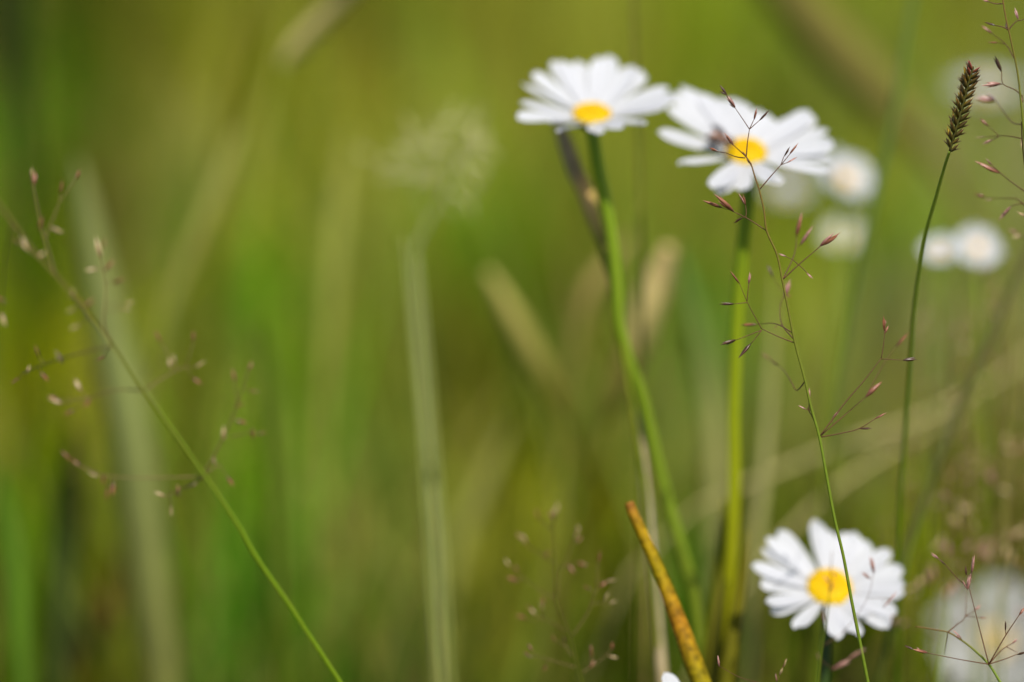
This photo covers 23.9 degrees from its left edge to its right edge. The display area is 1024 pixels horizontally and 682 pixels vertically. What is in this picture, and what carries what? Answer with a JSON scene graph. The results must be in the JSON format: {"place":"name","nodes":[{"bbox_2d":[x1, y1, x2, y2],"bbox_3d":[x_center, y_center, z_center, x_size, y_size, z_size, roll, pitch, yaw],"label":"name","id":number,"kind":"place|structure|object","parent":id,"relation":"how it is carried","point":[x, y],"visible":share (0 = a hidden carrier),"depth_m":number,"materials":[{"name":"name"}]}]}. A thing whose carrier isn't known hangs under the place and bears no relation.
{"place":"outdoors","nodes":[
{"label":"outdoors","id":0,"kind":"place"},
{"bbox_2d":[280,0,353,66],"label":"dry leaf","id":1,"kind":"object","parent":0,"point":[317,24],"visible":1,"depth_m":1.10,"materials":[{"name":"green plant"}]},
{"bbox_2d":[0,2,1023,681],"bbox_3d":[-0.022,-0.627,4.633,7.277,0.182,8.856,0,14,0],"label":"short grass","id":2,"kind":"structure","parent":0,"point":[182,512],"depth_m":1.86,"materials":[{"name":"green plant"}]},
{"bbox_2d":[179,318,1007,681],"bbox_3d":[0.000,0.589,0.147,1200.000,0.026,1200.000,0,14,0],"label":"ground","id":3,"kind":"structure","parent":0,"point":[529,566],"depth_m":1.77,"materials":[{"name":"green plant"}]},
{"bbox_2d":[0,469,33,681],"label":"grass blade","id":4,"kind":"object","parent":3,"relation":"on","point":[16,599],"visible":1,"depth_m":1.07,"materials":[{"name":"green plant"}]},
{"bbox_2d":[0,0,56,539],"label":"grass blade","id":5,"kind":"object","parent":3,"relation":"on","point":[15,39],"visible":0.88,"depth_m":1.60,"materials":[{"name":"green plant"}]},
{"bbox_2d":[40,422,82,681],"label":"grass blade","id":6,"kind":"object","parent":3,"relation":"on","point":[61,624],"visible":0.95,"depth_m":1.20,"materials":[{"name":"green plant"}]},
{"bbox_2d":[70,558,130,681],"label":"grass blade","id":7,"kind":"object","parent":3,"relation":"on","point":[84,650],"visible":0.51,"depth_m":1.24,"materials":[{"name":"green plant"}]},
{"bbox_2d":[75,159,182,681],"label":"grass blade","id":8,"kind":"object","parent":3,"relation":"on","point":[134,454],"visible":0.98,"depth_m":1.10,"materials":[{"name":"green plant"}]},
{"bbox_2d":[0,168,341,681],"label":"grass panicle","id":9,"kind":"object","parent":3,"relation":"on","point":[243,534],"depth_m":0.70,"materials":[{"name":"green plant"}]},
{"bbox_2d":[117,130,239,681],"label":"grass blade","id":10,"kind":"object","parent":3,"relation":"on","point":[202,221],"visible":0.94,"depth_m":1.20,"materials":[{"name":"green plant"}]},
{"bbox_2d":[190,0,271,680],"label":"grass blade","id":11,"kind":"object","parent":3,"relation":"on","point":[247,61],"visible":0.88,"depth_m":1.40,"materials":[{"name":"green plant"}]},
{"bbox_2d":[254,319,291,681],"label":"grass blade","id":12,"kind":"object","parent":3,"relation":"on","point":[275,429],"visible":0.97,"depth_m":1.14,"materials":[{"name":"green plant"}]},
{"bbox_2d":[315,128,350,681],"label":"grass blade","id":13,"kind":"object","parent":3,"relation":"on","point":[333,261],"visible":1,"depth_m":1.31,"materials":[{"name":"green plant"}]},
{"bbox_2d":[300,472,436,649],"bbox_3d":[-0.088,0.164,1.532,0.121,0.148,0.010,12,18,39],"label":"grass seed head","id":14,"kind":"object","parent":3,"relation":"on","point":[396,566],"visible":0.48,"depth_m":1.53},
{"bbox_2d":[402,236,437,681],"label":"grass stalk","id":15,"kind":"object","parent":3,"relation":"on","point":[424,492],"depth_m":0.90,"materials":[{"name":"green plant"}]},
{"bbox_2d":[355,100,500,681],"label":"grass panicle","id":16,"kind":"object","parent":3,"relation":"on","point":[474,140],"depth_m":0.99,"materials":[{"name":"green plant"}]},
{"bbox_2d":[418,256,453,681],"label":"grass stalk","id":17,"kind":"object","parent":3,"relation":"on","point":[440,499],"depth_m":0.91,"materials":[{"name":"green plant"}]},
{"bbox_2d":[438,421,513,681],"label":"grass blade","id":18,"kind":"object","parent":3,"relation":"on","point":[472,506],"visible":0.8,"depth_m":1.28,"materials":[{"name":"green plant"}]},
{"bbox_2d":[0,0,1023,681],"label":"meadow grass","id":19,"kind":"structure","parent":3,"relation":"on","point":[140,66],"depth_m":1.92,"materials":[{"name":"green plant"}]},
{"bbox_2d":[485,270,611,681],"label":"dry leaf","id":20,"kind":"object","parent":3,"relation":"on","point":[531,352],"visible":0.99,"depth_m":1.13,"materials":[{"name":"green plant"}]},
{"bbox_2d":[505,503,615,681],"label":"grass panicle","id":21,"kind":"object","parent":3,"relation":"on","point":[555,597],"depth_m":0.70,"materials":[{"name":"plant"}]},
{"bbox_2d":[547,235,631,681],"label":"dry leaf","id":22,"kind":"object","parent":3,"relation":"on","point":[596,281],"visible":0.8,"depth_m":1.17,"materials":[{"name":"green plant"}]},
{"bbox_2d":[553,123,659,656],"bbox_3d":[0.039,0.158,0.890,0.011,0.471,0.080,-9,16,-32],"label":"dry leaf","id":23,"kind":"object","parent":3,"relation":"on","point":[579,179],"visible":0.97,"depth_m":0.85,"materials":[{"name":"plant"}]},
{"bbox_2d":[517,55,704,657],"bbox_3d":[0.040,0.144,0.895,0.077,0.495,0.060,0,14,0],"label":"daisy","id":24,"kind":"object","parent":3,"relation":"on","point":[595,93],"visible":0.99,"depth_m":0.85,"materials":[{"name":"white plant"}]},
{"bbox_2d":[554,244,674,681],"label":"dry leaf","id":25,"kind":"object","parent":3,"relation":"on","point":[657,277],"visible":0.84,"depth_m":1.04,"materials":[{"name":"plant"}]},
{"bbox_2d":[632,0,643,681],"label":"grass stalk","id":26,"kind":"object","parent":3,"relation":"on","point":[639,164],"depth_m":0.90,"materials":[{"name":"green plant"}]},
{"bbox_2d":[637,408,666,681],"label":"dry stalk","id":27,"kind":"object","parent":3,"relation":"on","point":[661,664],"visible":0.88,"depth_m":0.85,"materials":[{"name":"beige plant"}]},
{"bbox_2d":[625,501,710,681],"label":"grass blade","id":28,"kind":"object","parent":3,"relation":"on","point":[694,663],"visible":1,"depth_m":0.79,"materials":[{"name":"yellow plant"}]},
{"bbox_2d":[662,672,678,681],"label":"daisy","id":29,"kind":"object","parent":3,"relation":"on","point":[668,677],"visible":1,"depth_m":0.78,"materials":[{"name":"white plant"}]},
{"bbox_2d":[673,242,726,613],"bbox_3d":[0.091,0.146,1.143,0.017,0.371,0.111,-2,14,-6],"label":"grass blade","id":30,"kind":"object","parent":3,"relation":"on","point":[705,366],"visible":0.83,"depth_m":1.13,"materials":[{"name":"green plant"}]},
{"bbox_2d":[703,499,725,681],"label":"grass blade","id":31,"kind":"object","parent":3,"relation":"on","point":[713,649],"visible":0.96,"depth_m":0.87,"materials":[{"name":"green plant"}]},
{"bbox_2d":[718,531,748,681],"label":"grass blade","id":32,"kind":"object","parent":3,"relation":"on","point":[730,654],"visible":1,"depth_m":0.84,"materials":[{"name":"green plant"}]},
{"bbox_2d":[658,85,833,653],"bbox_3d":[0.081,0.151,0.890,0.061,0.485,0.058,0,14,0],"label":"daisy","id":33,"kind":"object","parent":3,"relation":"on","point":[771,140],"visible":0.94,"depth_m":0.84,"materials":[{"name":"white plant"}]},
{"bbox_2d":[703,124,734,151],"bbox_3d":[0.071,-0.070,0.832,0.011,0.008,0.009,0,14,0],"label":"fly","id":34,"kind":"object","parent":33,"relation":"on","point":[715,138],"visible":0.78,"depth_m":0.83},
{"bbox_2d":[717,656,786,681],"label":"grass panicle","id":35,"kind":"object","parent":3,"relation":"on","point":[718,662],"depth_m":0.74,"materials":[{"name":"plant"}]},
{"bbox_2d":[744,275,777,681],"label":"dry leaf","id":36,"kind":"object","parent":3,"relation":"on","point":[761,497],"visible":0.98,"depth_m":1.01,"materials":[{"name":"green plant"}]},
{"bbox_2d":[769,172,810,638],"bbox_3d":[0.166,0.074,1.476,0.025,0.350,0.052,0,14,0],"label":"daisy","id":37,"kind":"object","parent":3,"relation":"on","point":[788,188],"visible":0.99,"depth_m":1.45,"materials":[{"name":"white plant"}]},
{"bbox_2d":[585,357,1023,681],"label":"dry leaf","id":38,"kind":"object","parent":3,"relation":"on","point":[856,439],"visible":0.8,"depth_m":1.08,"materials":[{"name":"plant"}]},
{"bbox_2d":[703,85,915,681],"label":"grass panicle","id":39,"kind":"object","parent":3,"relation":"on","point":[827,240],"depth_m":0.75,"materials":[{"name":"brown plant"}]},
{"bbox_2d":[752,518,904,681],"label":"daisy","id":40,"kind":"object","parent":3,"relation":"on","point":[786,551],"visible":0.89,"depth_m":0.82,"materials":[{"name":"white plant"}]},
{"bbox_2d":[687,409,972,681],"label":"dry leaf","id":41,"kind":"object","parent":3,"relation":"on","point":[804,516],"visible":0.53,"depth_m":1.07,"materials":[{"name":"plant"}]},
{"bbox_2d":[821,216,863,531],"bbox_3d":[0.153,0.135,1.151,0.020,0.389,0.044,0,14,0],"label":"daisy","id":42,"kind":"object","parent":3,"relation":"on","point":[854,232],"visible":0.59,"depth_m":1.12,"materials":[{"name":"white plant"}]},
{"bbox_2d":[817,148,874,680],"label":"daisy","id":43,"kind":"object","parent":3,"relation":"on","point":[844,179],"visible":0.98,"depth_m":1.05,"materials":[{"name":"white plant"}]},
{"bbox_2d":[816,554,895,681],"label":"grass panicle","id":44,"kind":"object","parent":3,"relation":"on","point":[839,665],"depth_m":0.71,"materials":[{"name":"brown plant"}]},
{"bbox_2d":[810,0,915,681],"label":"grass stalk","id":45,"kind":"object","parent":3,"relation":"on","point":[879,178],"depth_m":0.94,"materials":[{"name":"green plant"}]},
{"bbox_2d":[765,0,1022,645],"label":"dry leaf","id":46,"kind":"object","parent":3,"relation":"on","point":[829,41],"visible":0.88,"depth_m":1.45,"materials":[{"name":"green plant"}]},
{"bbox_2d":[877,405,994,681],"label":"grass panicle","id":47,"kind":"object","parent":3,"relation":"on","point":[934,539],"depth_m":0.95,"materials":[{"name":"plant"}]},
{"bbox_2d":[916,234,958,681],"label":"daisy","id":48,"kind":"object","parent":3,"relation":"on","point":[939,248],"visible":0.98,"depth_m":1.00,"materials":[{"name":"white plant"}]},
{"bbox_2d":[895,61,980,681],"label":"seed spike","id":49,"kind":"object","parent":3,"relation":"on","point":[966,81],"visible":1,"depth_m":0.79,"materials":[{"name":"green plant"}]},
{"bbox_2d":[877,254,1023,681],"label":"grass stalk","id":50,"kind":"object","parent":3,"relation":"on","point":[947,440],"depth_m":0.89,"materials":[{"name":"green plant"}]},
{"bbox_2d":[889,433,1023,681],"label":"grass panicle","id":51,"kind":"object","parent":3,"relation":"on","point":[982,555],"depth_m":0.88,"materials":[{"name":"plant"}]},
{"bbox_2d":[904,292,1023,681],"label":"grass panicle","id":52,"kind":"object","parent":3,"relation":"on","point":[968,503],"depth_m":0.96,"materials":[{"name":"brown plant"}]},
{"bbox_2d":[905,553,1023,681],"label":"grass panicle","id":53,"kind":"object","parent":3,"relation":"on","point":[988,663],"depth_m":0.76,"materials":[{"name":"brown plant"}]},
{"bbox_2d":[928,437,1023,681],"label":"grass panicle","id":54,"kind":"object","parent":3,"relation":"on","point":[1002,579],"depth_m":0.89,"materials":[{"name":"plant"}]},
{"bbox_2d":[931,574,1023,681],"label":"daisy","id":55,"kind":"object","parent":3,"relation":"on","point":[957,649],"visible":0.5,"depth_m":1.13,"materials":[{"name":"white plant"}]},
{"bbox_2d":[955,224,1002,681],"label":"daisy","id":56,"kind":"object","parent":3,"relation":"on","point":[979,248],"visible":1,"depth_m":1.00,"materials":[{"name":"white plant"}]},
{"bbox_2d":[950,73,1018,554],"bbox_3d":[0.299,0.033,1.539,0.043,0.401,0.059,-10,17,-36],"label":"daisy","id":57,"kind":"object","parent":3,"relation":"on","point":[981,90],"visible":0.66,"depth_m":1.50,"materials":[{"name":"white plant"}]},
{"bbox_2d":[948,256,1023,681],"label":"grass panicle","id":58,"kind":"object","parent":3,"relation":"on","point":[1003,536],"depth_m":0.91,"materials":[{"name":"brown plant"}]},
{"bbox_2d":[974,0,1023,139],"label":"grass panicle","id":59,"kind":"object","parent":3,"relation":"on","point":[990,84],"depth_m":0.76,"materials":[{"name":"plant"}]},
{"bbox_2d":[975,119,1023,237],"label":"grass panicle","id":60,"kind":"object","parent":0,"point":[995,170],"depth_m":0.77,"materials":[{"name":"brown plant"}]}
]}

